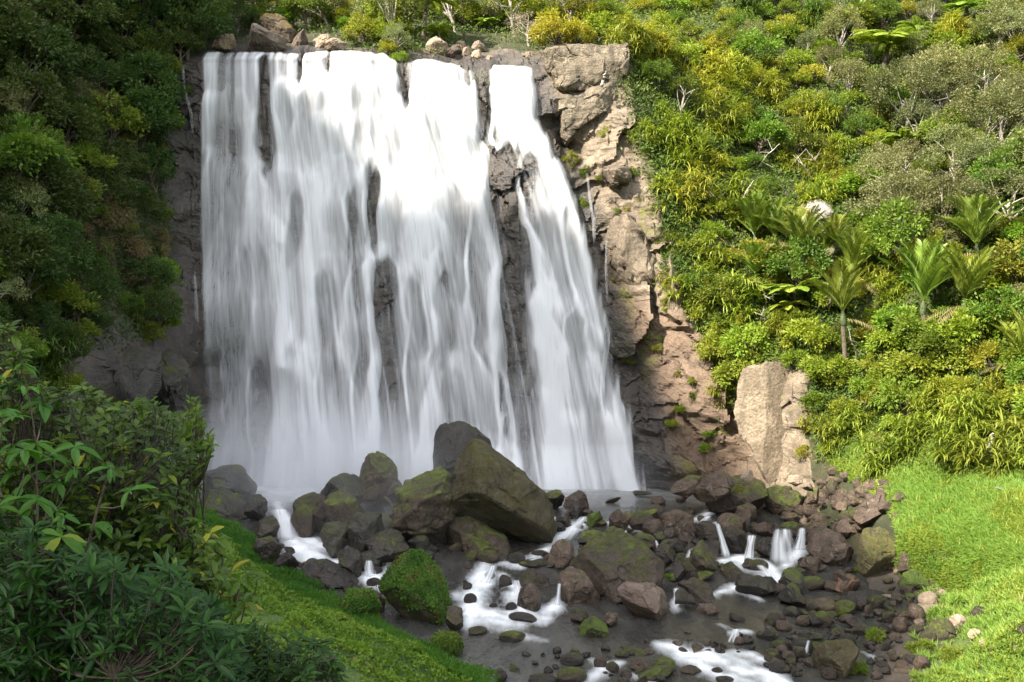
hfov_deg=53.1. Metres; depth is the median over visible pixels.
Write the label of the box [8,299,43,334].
tree
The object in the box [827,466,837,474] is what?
stone
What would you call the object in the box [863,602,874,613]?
stone
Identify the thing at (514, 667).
stone
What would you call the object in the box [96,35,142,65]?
tree
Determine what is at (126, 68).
tree
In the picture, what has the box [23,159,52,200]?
flax
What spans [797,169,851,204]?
flax
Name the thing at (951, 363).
shrub
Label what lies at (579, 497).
boulder
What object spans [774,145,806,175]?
flax
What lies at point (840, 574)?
stone
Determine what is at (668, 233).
flax
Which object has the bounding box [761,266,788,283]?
shrub
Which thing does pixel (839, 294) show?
palm
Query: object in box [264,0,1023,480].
undergrowth
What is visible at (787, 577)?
boulder
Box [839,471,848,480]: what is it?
stone
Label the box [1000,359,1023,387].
shrub
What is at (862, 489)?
stone
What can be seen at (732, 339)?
shrub
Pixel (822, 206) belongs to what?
cliff block
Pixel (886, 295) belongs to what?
shrub
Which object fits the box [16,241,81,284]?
tree
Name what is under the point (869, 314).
shrub
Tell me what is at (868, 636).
shrub
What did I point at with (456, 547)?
stone
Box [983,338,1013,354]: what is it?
shrub
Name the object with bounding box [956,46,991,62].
shrub
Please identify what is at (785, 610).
stone
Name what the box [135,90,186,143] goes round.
tree
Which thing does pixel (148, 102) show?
tree
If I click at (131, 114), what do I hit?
tree
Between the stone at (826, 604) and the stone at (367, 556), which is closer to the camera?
the stone at (826, 604)
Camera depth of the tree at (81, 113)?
63.65 m
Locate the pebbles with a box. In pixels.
[239,470,1005,681]
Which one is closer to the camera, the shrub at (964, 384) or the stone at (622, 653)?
the stone at (622, 653)
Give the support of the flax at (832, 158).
on the hillside
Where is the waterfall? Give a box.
[202,51,639,490]
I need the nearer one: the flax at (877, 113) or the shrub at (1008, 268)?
the shrub at (1008, 268)
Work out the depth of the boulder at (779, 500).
59.52 m
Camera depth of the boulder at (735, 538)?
52.07 m
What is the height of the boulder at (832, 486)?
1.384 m
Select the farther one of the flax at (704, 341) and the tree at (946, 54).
the tree at (946, 54)
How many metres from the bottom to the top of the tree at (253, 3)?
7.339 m
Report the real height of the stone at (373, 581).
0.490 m
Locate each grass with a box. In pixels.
[161,485,501,681]
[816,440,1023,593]
[905,559,1023,681]
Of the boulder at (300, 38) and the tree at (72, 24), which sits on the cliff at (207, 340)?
the boulder at (300, 38)
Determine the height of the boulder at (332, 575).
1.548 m
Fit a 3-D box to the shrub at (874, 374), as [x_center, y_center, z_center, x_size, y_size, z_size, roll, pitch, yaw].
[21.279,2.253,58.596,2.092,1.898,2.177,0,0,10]
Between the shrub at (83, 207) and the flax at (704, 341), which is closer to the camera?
the shrub at (83, 207)
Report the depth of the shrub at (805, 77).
81.39 m
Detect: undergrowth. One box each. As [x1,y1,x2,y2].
[0,0,265,391]
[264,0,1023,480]
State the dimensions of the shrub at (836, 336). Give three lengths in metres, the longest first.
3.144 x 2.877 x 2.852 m
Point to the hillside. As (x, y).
(819, 472)
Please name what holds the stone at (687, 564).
in the water
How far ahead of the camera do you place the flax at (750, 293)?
66.20 m
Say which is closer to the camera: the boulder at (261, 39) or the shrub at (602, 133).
the shrub at (602, 133)
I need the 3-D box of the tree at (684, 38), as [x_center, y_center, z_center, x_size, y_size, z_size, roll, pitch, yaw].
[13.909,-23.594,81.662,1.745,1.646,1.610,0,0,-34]
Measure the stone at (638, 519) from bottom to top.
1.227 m
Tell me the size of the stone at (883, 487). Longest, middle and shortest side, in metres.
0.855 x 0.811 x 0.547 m
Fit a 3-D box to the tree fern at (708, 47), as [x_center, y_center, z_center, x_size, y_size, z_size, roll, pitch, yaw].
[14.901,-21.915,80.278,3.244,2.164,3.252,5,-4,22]
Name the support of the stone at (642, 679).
in the water
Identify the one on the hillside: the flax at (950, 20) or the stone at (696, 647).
the flax at (950, 20)
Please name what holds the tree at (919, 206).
on the hillside
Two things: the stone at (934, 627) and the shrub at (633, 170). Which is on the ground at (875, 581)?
the stone at (934, 627)
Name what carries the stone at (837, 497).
on the stone
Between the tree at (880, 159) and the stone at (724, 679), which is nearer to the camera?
the stone at (724, 679)
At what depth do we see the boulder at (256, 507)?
58.27 m
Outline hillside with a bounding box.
[1,0,1023,591]
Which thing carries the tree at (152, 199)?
on the hillside
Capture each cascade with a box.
[276,509,292,539]
[365,561,372,576]
[482,566,494,582]
[515,581,519,597]
[555,584,560,604]
[561,517,585,538]
[716,524,728,555]
[729,629,738,641]
[744,535,754,558]
[759,565,775,578]
[773,529,791,561]
[795,528,804,549]
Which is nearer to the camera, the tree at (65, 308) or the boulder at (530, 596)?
the boulder at (530, 596)
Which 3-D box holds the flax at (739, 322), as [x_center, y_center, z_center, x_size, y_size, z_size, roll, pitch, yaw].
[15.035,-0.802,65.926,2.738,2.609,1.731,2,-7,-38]
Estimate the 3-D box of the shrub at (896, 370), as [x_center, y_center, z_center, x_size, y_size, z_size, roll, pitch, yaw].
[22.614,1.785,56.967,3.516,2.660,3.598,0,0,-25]
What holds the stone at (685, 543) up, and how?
in the water
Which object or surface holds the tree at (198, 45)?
on the hillside
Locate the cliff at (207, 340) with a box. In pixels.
[59,44,819,524]
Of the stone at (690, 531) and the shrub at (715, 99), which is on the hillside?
the shrub at (715, 99)
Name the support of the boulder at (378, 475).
on the boulder at (390, 493)
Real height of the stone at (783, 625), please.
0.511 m
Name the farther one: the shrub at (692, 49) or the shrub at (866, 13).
the shrub at (866, 13)
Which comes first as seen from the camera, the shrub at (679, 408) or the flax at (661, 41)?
the shrub at (679, 408)
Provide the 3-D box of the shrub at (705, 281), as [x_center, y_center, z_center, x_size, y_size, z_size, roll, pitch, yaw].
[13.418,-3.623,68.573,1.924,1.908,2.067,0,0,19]
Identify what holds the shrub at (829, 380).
on the hillside
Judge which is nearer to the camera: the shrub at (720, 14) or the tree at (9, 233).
the tree at (9, 233)
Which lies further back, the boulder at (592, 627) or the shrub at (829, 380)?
the shrub at (829, 380)
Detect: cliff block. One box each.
[115,346,161,422]
[156,350,190,423]
[540,42,629,93]
[558,81,617,145]
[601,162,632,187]
[602,214,656,293]
[672,351,691,370]
[801,198,833,223]
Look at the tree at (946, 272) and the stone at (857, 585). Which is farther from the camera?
the tree at (946, 272)
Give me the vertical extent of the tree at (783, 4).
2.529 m
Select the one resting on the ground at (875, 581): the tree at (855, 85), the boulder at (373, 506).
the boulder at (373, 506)
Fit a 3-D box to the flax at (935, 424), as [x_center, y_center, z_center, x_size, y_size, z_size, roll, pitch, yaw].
[22.263,4.364,50.347,5.030,4.003,2.753,-2,-1,-4]
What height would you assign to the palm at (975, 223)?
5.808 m
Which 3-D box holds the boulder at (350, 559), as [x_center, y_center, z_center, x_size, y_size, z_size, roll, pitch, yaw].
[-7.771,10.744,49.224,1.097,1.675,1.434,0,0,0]
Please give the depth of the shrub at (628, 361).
70.84 m
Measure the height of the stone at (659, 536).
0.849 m
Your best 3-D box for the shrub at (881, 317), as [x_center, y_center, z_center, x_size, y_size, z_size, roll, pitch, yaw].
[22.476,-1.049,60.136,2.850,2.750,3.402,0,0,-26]
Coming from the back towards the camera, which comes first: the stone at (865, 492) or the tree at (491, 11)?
the tree at (491, 11)
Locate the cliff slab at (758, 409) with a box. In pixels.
[734,361,791,485]
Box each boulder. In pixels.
[199,486,247,521]
[201,464,256,502]
[211,34,235,50]
[244,494,267,519]
[246,23,285,53]
[253,535,281,563]
[254,514,279,537]
[259,13,297,42]
[272,552,298,571]
[290,505,314,537]
[291,28,307,45]
[292,492,329,532]
[301,558,358,589]
[312,34,330,47]
[319,521,350,558]
[320,473,363,503]
[324,489,363,523]
[325,38,346,50]
[336,585,381,617]
[339,545,361,576]
[346,511,384,552]
[359,451,398,500]
[360,500,385,512]
[366,528,408,562]
[374,590,385,611]
[376,548,452,625]
[378,480,402,506]
[382,513,391,528]
[388,466,456,542]
[426,36,447,54]
[428,630,464,656]
[433,421,491,478]
[446,44,461,57]
[446,516,512,554]
[446,606,463,630]
[451,438,557,542]
[455,40,465,47]
[461,533,498,555]
[462,47,470,55]
[471,40,486,51]
[471,50,481,58]
[517,568,549,587]
[517,583,541,611]
[521,51,539,57]
[547,489,564,507]
[548,539,574,569]
[557,514,570,526]
[557,566,599,603]
[563,490,588,509]
[569,502,582,518]
[569,526,664,603]
[570,609,588,622]
[578,616,608,637]
[580,530,601,543]
[585,511,602,526]
[602,611,617,626]
[609,509,627,532]
[617,581,667,619]
[623,511,632,524]
[636,509,658,518]
[655,544,676,567]
[661,509,694,535]
[669,475,701,497]
[669,562,688,580]
[678,577,715,602]
[690,540,716,570]
[693,470,731,502]
[695,520,718,540]
[695,603,719,615]
[705,474,767,513]
[719,525,745,553]
[720,561,743,579]
[735,502,757,522]
[735,575,777,596]
[740,470,753,482]
[742,558,752,568]
[752,522,774,535]
[754,537,773,559]
[765,485,803,514]
[778,569,808,593]
[786,474,802,486]
[797,556,822,575]
[801,482,813,491]
[803,487,818,506]
[806,521,828,533]
[806,528,853,566]
[813,639,859,678]
[825,479,839,499]
[835,500,847,510]
[835,519,856,537]
[835,574,859,593]
[845,590,866,610]
[853,490,885,525]
[856,527,896,576]
[862,479,874,489]
[897,552,912,571]
[899,569,928,588]
[949,614,967,626]
[967,629,983,638]
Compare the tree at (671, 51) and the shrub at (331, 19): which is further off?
the shrub at (331, 19)
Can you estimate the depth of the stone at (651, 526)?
55.26 m
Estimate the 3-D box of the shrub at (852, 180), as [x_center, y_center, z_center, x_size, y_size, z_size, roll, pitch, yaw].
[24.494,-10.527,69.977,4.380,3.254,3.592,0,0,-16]
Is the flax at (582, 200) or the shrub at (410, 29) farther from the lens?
the shrub at (410, 29)
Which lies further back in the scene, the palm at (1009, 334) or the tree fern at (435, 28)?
the tree fern at (435, 28)
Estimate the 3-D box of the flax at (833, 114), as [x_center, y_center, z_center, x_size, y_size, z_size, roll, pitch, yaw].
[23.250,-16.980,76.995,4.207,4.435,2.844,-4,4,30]
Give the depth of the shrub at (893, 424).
55.25 m
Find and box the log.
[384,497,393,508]
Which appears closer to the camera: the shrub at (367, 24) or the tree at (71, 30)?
the tree at (71, 30)
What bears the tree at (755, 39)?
on the hillside
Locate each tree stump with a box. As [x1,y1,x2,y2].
[600,67,607,86]
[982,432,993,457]
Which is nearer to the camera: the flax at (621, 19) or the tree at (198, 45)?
the tree at (198, 45)
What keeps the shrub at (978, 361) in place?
on the hillside
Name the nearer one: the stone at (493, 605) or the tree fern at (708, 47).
the stone at (493, 605)
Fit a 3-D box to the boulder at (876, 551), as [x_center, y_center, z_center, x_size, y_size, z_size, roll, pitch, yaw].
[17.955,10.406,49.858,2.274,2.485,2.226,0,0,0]
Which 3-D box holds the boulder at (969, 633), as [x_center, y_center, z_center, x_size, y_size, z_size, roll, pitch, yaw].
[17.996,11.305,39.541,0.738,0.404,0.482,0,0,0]
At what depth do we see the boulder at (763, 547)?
51.45 m
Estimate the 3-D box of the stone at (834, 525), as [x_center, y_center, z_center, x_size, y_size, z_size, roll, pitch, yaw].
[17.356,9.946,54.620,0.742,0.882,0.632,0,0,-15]
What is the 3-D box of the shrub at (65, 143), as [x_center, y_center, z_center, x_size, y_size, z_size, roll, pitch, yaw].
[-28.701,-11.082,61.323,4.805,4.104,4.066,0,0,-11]
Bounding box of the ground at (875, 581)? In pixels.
[41,454,1023,681]
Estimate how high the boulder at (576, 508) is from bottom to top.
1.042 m
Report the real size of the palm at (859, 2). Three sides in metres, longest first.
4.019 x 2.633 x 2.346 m
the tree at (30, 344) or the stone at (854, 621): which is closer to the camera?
the stone at (854, 621)
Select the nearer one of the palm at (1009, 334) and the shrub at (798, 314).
the palm at (1009, 334)
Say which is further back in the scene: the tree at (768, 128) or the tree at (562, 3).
the tree at (562, 3)
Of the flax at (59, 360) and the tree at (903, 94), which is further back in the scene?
the tree at (903, 94)
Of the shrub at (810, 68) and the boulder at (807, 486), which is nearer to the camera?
the boulder at (807, 486)
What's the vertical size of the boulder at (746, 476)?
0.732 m
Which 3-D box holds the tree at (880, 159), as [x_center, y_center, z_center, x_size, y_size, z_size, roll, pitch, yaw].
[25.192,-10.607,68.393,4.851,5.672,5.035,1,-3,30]
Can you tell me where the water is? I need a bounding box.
[195,483,907,681]
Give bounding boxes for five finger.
[0,359,158,680]
[144,490,268,652]
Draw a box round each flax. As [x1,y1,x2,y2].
[6,289,32,310]
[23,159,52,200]
[24,329,84,389]
[126,302,152,333]
[146,289,176,326]
[157,143,174,167]
[160,200,177,220]
[184,83,194,95]
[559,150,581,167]
[575,196,588,210]
[578,165,589,177]
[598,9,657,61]
[608,10,638,38]
[616,20,685,70]
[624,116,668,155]
[628,37,656,69]
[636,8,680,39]
[641,107,715,171]
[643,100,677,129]
[646,161,726,237]
[646,169,684,198]
[653,266,676,290]
[658,225,679,252]
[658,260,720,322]
[659,296,668,309]
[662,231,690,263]
[668,36,685,61]
[674,47,739,105]
[677,151,703,176]
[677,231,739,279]
[686,389,697,403]
[687,299,714,333]
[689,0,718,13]
[692,77,751,154]
[693,268,772,329]
[693,321,728,358]
[694,337,717,367]
[696,32,726,53]
[696,48,762,97]
[697,31,739,69]
[698,149,736,181]
[704,377,732,410]
[711,337,725,360]
[713,21,736,42]
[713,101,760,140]
[713,169,771,215]
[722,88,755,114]
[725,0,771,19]
[729,308,752,337]
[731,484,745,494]
[732,334,776,364]
[746,68,793,110]
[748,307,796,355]
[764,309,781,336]
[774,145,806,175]
[783,94,821,133]
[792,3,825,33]
[792,178,817,203]
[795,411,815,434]
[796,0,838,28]
[796,87,849,136]
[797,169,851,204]
[798,133,850,173]
[799,149,846,182]
[809,403,843,444]
[811,421,849,454]
[821,401,874,445]
[826,131,861,159]
[847,424,906,477]
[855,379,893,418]
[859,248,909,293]
[863,97,898,130]
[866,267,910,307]
[873,416,939,464]
[884,399,937,440]
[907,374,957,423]
[913,393,988,446]
[915,389,1008,463]
[923,411,1009,483]
[924,427,957,461]
[928,7,972,50]
[931,12,963,43]
[944,407,1023,478]
[946,16,980,47]
[952,395,1020,445]
[964,385,1010,414]
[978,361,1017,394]
[980,24,1017,48]
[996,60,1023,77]
[1002,420,1023,465]
[1008,434,1023,465]
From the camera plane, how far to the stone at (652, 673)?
37.62 m
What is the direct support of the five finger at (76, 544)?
on the ground at (875, 581)
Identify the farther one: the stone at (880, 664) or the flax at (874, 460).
the flax at (874, 460)
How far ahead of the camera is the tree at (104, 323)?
58.81 m
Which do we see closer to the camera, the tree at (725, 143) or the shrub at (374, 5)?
the tree at (725, 143)
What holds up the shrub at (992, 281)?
on the hillside
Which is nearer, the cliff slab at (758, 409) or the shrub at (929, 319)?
the shrub at (929, 319)
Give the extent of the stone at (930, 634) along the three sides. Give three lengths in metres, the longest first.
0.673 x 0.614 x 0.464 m
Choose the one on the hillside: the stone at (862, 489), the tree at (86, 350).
the tree at (86, 350)
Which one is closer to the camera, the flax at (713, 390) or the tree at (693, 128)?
the flax at (713, 390)
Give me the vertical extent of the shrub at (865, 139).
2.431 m
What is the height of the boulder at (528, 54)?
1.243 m
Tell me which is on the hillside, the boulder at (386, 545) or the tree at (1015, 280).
the tree at (1015, 280)
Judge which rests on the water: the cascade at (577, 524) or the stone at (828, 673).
the cascade at (577, 524)
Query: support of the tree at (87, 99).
on the hillside
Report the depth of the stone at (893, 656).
39.01 m
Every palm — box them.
[725,240,777,298]
[727,187,782,255]
[740,194,802,253]
[766,203,837,292]
[806,258,879,391]
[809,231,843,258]
[817,210,861,277]
[823,225,884,292]
[847,0,870,41]
[878,237,972,352]
[925,239,1013,343]
[933,193,1023,256]
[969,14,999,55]
[978,305,1023,385]
[979,0,1021,28]
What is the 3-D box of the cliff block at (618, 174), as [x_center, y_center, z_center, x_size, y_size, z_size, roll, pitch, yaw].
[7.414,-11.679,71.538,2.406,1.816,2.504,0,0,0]
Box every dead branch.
[757,141,778,167]
[791,149,812,179]
[803,148,820,163]
[848,328,860,361]
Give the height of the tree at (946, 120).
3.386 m
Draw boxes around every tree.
[0,0,42,49]
[0,4,24,23]
[0,13,78,102]
[0,23,81,109]
[0,44,27,90]
[0,60,76,138]
[0,79,35,116]
[0,111,65,152]
[0,112,84,194]
[0,115,32,162]
[0,130,21,172]
[0,153,102,223]
[0,175,22,201]
[0,176,66,227]
[0,188,27,215]
[0,211,63,285]
[0,213,39,277]
[0,253,16,282]
[0,264,31,301]
[0,303,13,340]
[0,339,30,358]
[0,349,47,380]
[1,85,48,121]
[1,174,42,211]
[1,220,73,303]
[2,329,50,358]
[3,16,49,64]
[4,0,40,19]
[7,322,41,345]
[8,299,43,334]
[14,23,66,71]
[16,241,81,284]
[17,210,98,293]
[19,303,73,345]
[20,0,51,27]
[20,0,119,41]
[20,197,77,242]
[24,297,61,324]
[25,273,69,318]
[27,100,77,131]
[32,80,78,108]
[32,153,91,203]
[34,98,106,146]
[34,318,97,392]
[35,278,101,320]
[36,0,80,16]
[36,375,59,393]
[39,357,88,389]
[40,6,74,35]
[43,0,133,46]
[43,18,79,39]
[45,92,110,145]
[51,256,123,301]
[57,165,109,217]
[58,77,101,104]
[58,286,107,322]
[61,0,119,27]
[62,44,124,93]
[63,138,104,170]
[66,317,102,346]
[67,144,117,175]
[69,136,100,151]
[70,22,86,50]
[71,41,95,80]
[73,23,123,66]
[78,33,117,71]
[78,154,144,202]
[80,306,116,330]
[81,87,151,153]
[83,203,114,222]
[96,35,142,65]
[97,79,184,158]
[99,50,189,104]
[99,136,149,177]
[102,7,153,48]
[105,186,138,228]
[106,54,168,95]
[110,0,141,33]
[114,0,184,49]
[115,60,143,87]
[116,291,145,317]
[117,0,166,26]
[118,222,138,232]
[118,255,178,305]
[123,105,170,153]
[124,25,177,77]
[125,30,167,52]
[125,179,151,202]
[129,0,186,35]
[131,142,179,200]
[133,278,184,330]
[134,189,164,215]
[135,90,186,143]
[140,0,195,17]
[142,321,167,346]
[143,47,180,84]
[144,256,182,288]
[155,6,209,70]
[157,28,194,52]
[158,0,239,60]
[184,0,226,34]
[219,0,259,37]
[227,0,272,32]
[248,0,281,23]
[278,0,332,31]
[299,0,346,26]
[303,2,333,26]
[348,0,430,41]
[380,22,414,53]
[430,0,474,31]
[480,0,541,31]
[480,4,505,29]
[540,0,598,19]
[593,0,629,23]
[606,4,634,25]
[640,56,674,95]
[649,46,677,62]
[655,231,671,243]
[658,7,688,29]
[665,68,706,115]
[666,114,697,151]
[676,18,704,41]
[676,35,695,43]
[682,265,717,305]
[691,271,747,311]
[692,129,734,164]
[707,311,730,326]
[715,24,748,64]
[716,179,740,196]
[722,124,755,151]
[723,6,762,29]
[723,26,784,83]
[731,16,770,53]
[734,112,798,158]
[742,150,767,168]
[748,105,777,122]
[754,234,794,259]
[755,175,781,195]
[761,234,832,297]
[766,0,801,10]
[770,114,825,172]
[773,0,800,15]
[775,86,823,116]
[795,28,820,54]
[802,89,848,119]
[812,10,855,40]
[813,44,845,79]
[814,2,868,54]
[819,0,841,14]
[825,56,874,109]
[827,46,865,80]
[840,107,888,151]
[842,167,948,229]
[851,65,894,88]
[852,139,926,211]
[852,157,885,173]
[858,196,936,278]
[859,54,950,140]
[865,0,901,22]
[866,184,953,249]
[867,0,902,28]
[876,84,918,114]
[881,138,928,171]
[885,25,938,67]
[885,167,953,229]
[890,97,938,135]
[900,37,979,111]
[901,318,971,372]
[905,56,979,114]
[905,165,977,237]
[908,154,956,179]
[911,102,974,154]
[912,122,988,178]
[915,0,949,21]
[925,215,967,244]
[930,82,1022,139]
[932,109,975,140]
[935,260,953,291]
[938,175,997,213]
[945,212,990,246]
[946,40,1021,93]
[951,129,1023,195]
[958,79,1023,144]
[960,283,1023,339]
[962,166,1023,225]
[965,149,1023,211]
[966,0,1023,56]
[981,3,1023,59]
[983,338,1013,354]
[984,265,1023,288]
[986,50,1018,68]
[986,143,1023,194]
[987,78,1020,107]
[990,69,1023,112]
[993,126,1023,168]
[995,282,1023,308]
[1000,122,1023,149]
[1004,23,1023,37]
[1008,102,1023,129]
[1008,183,1023,196]
[1011,128,1023,161]
[1014,104,1023,120]
[1020,236,1023,261]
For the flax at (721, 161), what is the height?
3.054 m
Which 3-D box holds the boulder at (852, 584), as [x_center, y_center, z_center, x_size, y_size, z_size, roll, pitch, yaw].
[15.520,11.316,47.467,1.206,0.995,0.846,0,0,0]
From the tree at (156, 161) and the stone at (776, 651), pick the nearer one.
the stone at (776, 651)
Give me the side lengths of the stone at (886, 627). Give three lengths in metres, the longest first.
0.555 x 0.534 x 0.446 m
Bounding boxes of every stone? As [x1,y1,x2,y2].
[284,546,294,553]
[343,580,353,592]
[360,551,380,570]
[366,577,379,585]
[371,566,382,573]
[408,535,429,549]
[427,544,440,552]
[449,542,462,551]
[463,580,471,589]
[464,593,476,602]
[466,550,477,560]
[468,626,486,635]
[477,550,499,563]
[489,602,496,607]
[494,667,506,681]
[499,574,511,588]
[499,630,525,642]
[505,602,516,609]
[507,552,524,563]
[508,612,536,622]
[510,663,519,671]
[518,558,548,566]
[529,673,556,681]
[531,550,543,555]
[557,667,586,681]
[560,652,583,665]
[594,656,606,666]
[596,520,606,526]
[605,497,620,502]
[606,661,618,672]
[615,649,628,657]
[623,646,646,656]
[629,657,649,669]
[630,511,653,530]
[633,490,651,495]
[634,533,657,546]
[637,676,646,681]
[638,665,673,680]
[640,537,653,548]
[642,518,662,535]
[647,504,662,509]
[648,506,665,517]
[650,496,665,505]
[653,526,675,536]
[653,656,675,672]
[654,531,666,543]
[660,538,672,543]
[664,528,676,538]
[664,566,682,577]
[667,540,683,552]
[675,496,686,502]
[675,589,695,604]
[677,531,695,542]
[679,541,687,547]
[679,557,700,572]
[680,528,694,536]
[680,665,700,673]
[684,507,693,514]
[687,571,699,579]
[691,644,703,652]
[698,571,713,580]
[711,667,722,672]
[716,513,742,529]
[716,676,733,681]
[729,612,745,621]
[743,516,752,532]
[749,522,756,532]
[749,559,768,570]
[755,630,764,639]
[764,617,774,625]
[764,630,776,641]
[764,648,780,659]
[764,652,776,662]
[765,612,785,624]
[769,639,788,648]
[769,660,785,673]
[771,536,794,548]
[771,583,785,594]
[775,620,791,631]
[777,587,797,604]
[778,521,806,537]
[780,512,798,521]
[782,606,797,615]
[782,650,795,659]
[784,582,800,592]
[784,665,790,673]
[787,567,805,572]
[787,590,806,607]
[789,637,812,653]
[790,665,802,676]
[792,646,806,657]
[794,505,802,515]
[795,615,811,626]
[796,632,812,641]
[799,609,807,614]
[802,504,817,516]
[804,576,824,590]
[806,601,818,611]
[807,527,825,541]
[808,611,833,626]
[808,631,823,639]
[810,512,825,522]
[814,597,834,611]
[815,611,832,627]
[816,496,827,505]
[818,489,827,501]
[820,479,826,486]
[821,667,836,679]
[823,580,836,591]
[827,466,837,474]
[827,611,836,617]
[829,476,841,483]
[831,493,846,506]
[832,522,837,530]
[832,569,851,581]
[834,600,855,613]
[835,488,846,493]
[837,510,851,520]
[837,578,856,593]
[838,614,853,622]
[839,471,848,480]
[839,633,856,644]
[846,493,860,505]
[846,616,861,626]
[847,573,860,589]
[849,510,854,520]
[851,626,866,634]
[853,478,861,487]
[854,522,864,530]
[855,484,862,494]
[859,487,867,497]
[862,490,869,498]
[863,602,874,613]
[863,640,875,648]
[867,595,886,608]
[871,630,884,638]
[875,661,890,670]
[877,501,891,513]
[878,479,889,485]
[878,623,891,632]
[880,484,892,490]
[881,641,892,650]
[882,611,895,622]
[885,606,894,610]
[889,652,897,661]
[890,491,906,501]
[892,616,907,632]
[892,664,917,673]
[895,659,908,666]
[897,611,908,619]
[900,585,915,594]
[901,653,915,664]
[907,604,924,621]
[908,624,923,632]
[913,618,923,624]
[913,654,929,669]
[918,591,939,603]
[918,603,936,614]
[919,630,936,640]
[926,623,942,633]
[928,579,935,587]
[933,618,957,634]
[936,587,945,595]
[936,629,949,640]
[952,640,972,654]
[972,606,984,617]
[988,646,1002,654]
[1009,622,1023,636]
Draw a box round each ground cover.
[0,462,476,681]
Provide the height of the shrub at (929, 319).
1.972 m
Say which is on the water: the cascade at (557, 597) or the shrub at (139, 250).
the cascade at (557, 597)
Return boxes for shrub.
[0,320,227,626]
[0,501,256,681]
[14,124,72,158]
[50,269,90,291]
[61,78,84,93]
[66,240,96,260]
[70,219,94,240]
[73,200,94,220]
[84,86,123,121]
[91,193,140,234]
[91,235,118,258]
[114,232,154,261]
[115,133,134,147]
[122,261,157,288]
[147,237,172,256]
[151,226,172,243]
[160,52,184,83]
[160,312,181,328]
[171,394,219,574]
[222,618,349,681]
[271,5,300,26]
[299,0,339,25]
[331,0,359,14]
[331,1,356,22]
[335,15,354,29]
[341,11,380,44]
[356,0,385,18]
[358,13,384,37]
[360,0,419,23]
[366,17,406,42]
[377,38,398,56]
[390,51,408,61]
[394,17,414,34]
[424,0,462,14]
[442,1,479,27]
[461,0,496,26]
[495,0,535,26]
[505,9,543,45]
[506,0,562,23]
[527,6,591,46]
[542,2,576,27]
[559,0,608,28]
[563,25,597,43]
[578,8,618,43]
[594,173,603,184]
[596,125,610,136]
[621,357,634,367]
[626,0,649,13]
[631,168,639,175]
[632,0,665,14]
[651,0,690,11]
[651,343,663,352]
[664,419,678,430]
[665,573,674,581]
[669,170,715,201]
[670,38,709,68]
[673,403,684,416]
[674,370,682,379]
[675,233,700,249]
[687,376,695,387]
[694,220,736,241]
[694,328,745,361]
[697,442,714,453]
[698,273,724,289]
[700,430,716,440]
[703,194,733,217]
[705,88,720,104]
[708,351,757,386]
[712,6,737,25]
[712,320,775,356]
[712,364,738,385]
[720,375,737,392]
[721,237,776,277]
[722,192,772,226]
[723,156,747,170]
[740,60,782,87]
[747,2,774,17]
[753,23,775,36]
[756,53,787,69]
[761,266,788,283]
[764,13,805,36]
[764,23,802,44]
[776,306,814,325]
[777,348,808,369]
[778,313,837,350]
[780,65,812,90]
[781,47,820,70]
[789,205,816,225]
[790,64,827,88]
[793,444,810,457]
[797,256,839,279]
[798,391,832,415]
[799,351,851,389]
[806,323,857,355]
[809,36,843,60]
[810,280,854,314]
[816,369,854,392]
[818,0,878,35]
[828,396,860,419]
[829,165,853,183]
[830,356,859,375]
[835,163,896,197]
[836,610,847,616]
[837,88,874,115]
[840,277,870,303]
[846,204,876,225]
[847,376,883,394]
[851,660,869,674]
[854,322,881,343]
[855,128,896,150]
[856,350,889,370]
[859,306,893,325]
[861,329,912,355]
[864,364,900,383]
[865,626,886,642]
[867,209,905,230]
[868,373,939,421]
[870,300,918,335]
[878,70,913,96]
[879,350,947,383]
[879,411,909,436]
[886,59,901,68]
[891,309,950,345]
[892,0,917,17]
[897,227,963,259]
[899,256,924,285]
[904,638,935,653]
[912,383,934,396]
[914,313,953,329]
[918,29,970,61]
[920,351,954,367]
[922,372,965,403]
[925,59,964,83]
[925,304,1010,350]
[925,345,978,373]
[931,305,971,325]
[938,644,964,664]
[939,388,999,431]
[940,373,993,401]
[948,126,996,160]
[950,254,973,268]
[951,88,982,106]
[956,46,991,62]
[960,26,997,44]
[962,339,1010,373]
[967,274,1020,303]
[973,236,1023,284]
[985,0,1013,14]
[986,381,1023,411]
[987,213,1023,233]
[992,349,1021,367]
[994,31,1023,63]
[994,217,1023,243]
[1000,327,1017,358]
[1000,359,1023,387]
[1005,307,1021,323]
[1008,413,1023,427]
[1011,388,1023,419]
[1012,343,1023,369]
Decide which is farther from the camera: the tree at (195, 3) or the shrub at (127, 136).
the tree at (195, 3)
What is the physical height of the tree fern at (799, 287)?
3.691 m
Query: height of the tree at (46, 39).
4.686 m
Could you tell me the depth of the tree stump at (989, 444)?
48.96 m
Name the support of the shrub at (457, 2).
on the hillside
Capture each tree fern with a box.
[402,0,460,42]
[419,22,456,40]
[472,16,503,33]
[696,45,721,64]
[742,279,793,313]
[762,277,824,313]
[768,299,808,311]
[847,27,933,67]
[874,127,931,162]
[896,15,941,42]
[939,0,992,19]
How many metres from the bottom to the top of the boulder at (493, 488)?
5.856 m
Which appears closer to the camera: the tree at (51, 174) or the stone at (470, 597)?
the stone at (470, 597)
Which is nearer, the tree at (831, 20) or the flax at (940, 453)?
the flax at (940, 453)
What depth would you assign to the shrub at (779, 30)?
85.85 m

